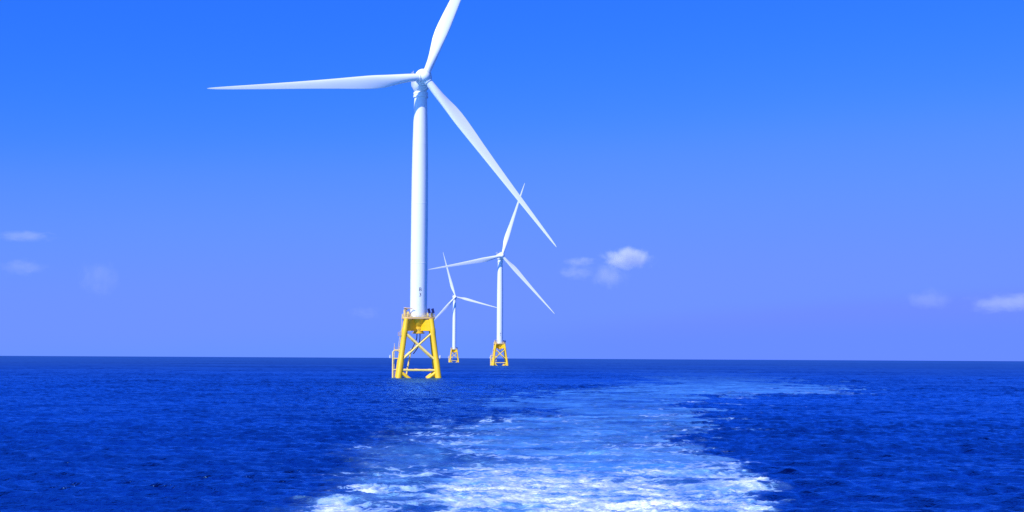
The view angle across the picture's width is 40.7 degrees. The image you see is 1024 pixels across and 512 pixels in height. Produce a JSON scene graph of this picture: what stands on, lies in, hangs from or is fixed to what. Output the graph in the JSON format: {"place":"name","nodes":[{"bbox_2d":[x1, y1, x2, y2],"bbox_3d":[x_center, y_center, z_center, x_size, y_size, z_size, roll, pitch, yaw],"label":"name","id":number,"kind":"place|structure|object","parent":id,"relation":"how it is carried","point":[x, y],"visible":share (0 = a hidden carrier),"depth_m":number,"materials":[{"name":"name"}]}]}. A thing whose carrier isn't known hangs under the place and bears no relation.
{"place":"outdoors","nodes":[
{"label":"outdoors","id":0,"kind":"place"},
{"bbox_2d":[0,356,1023,511],"bbox_3d":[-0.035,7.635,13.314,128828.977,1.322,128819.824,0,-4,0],"label":"sea","id":1,"kind":"structure","parent":0,"point":[153,434],"depth_m":141.55,"materials":[{"name":"liquid"}]},
{"bbox_2d":[207,0,555,377],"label":"wind turbine","id":2,"kind":"object","parent":1,"relation":"in","point":[421,320],"visible":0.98,"depth_m":459.36,"materials":[{"name":"white paint"}]},
{"bbox_2d":[434,253,496,361],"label":"wind turbine","id":3,"kind":"object","parent":1,"relation":"in","point":[453,347],"visible":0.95,"depth_m":2113.42,"materials":[{"name":"white paint"}]},
{"bbox_2d":[428,183,553,365],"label":"wind turbine","id":4,"kind":"object","parent":1,"relation":"in","point":[499,343],"visible":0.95,"depth_m":1259.70,"materials":[{"name":"white paint"}]},
{"bbox_2d":[260,374,884,511],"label":"wake foam","id":5,"kind":"object","parent":1,"relation":"on","point":[605,449],"visible":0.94,"depth_m":88.79,"materials":[{"name":"liquid"}]},
{"bbox_2d":[0,0,1023,360],"label":"sky","id":6,"kind":"structure","parent":0,"point":[707,179],"materials":[{"name":"blue"}]}
]}

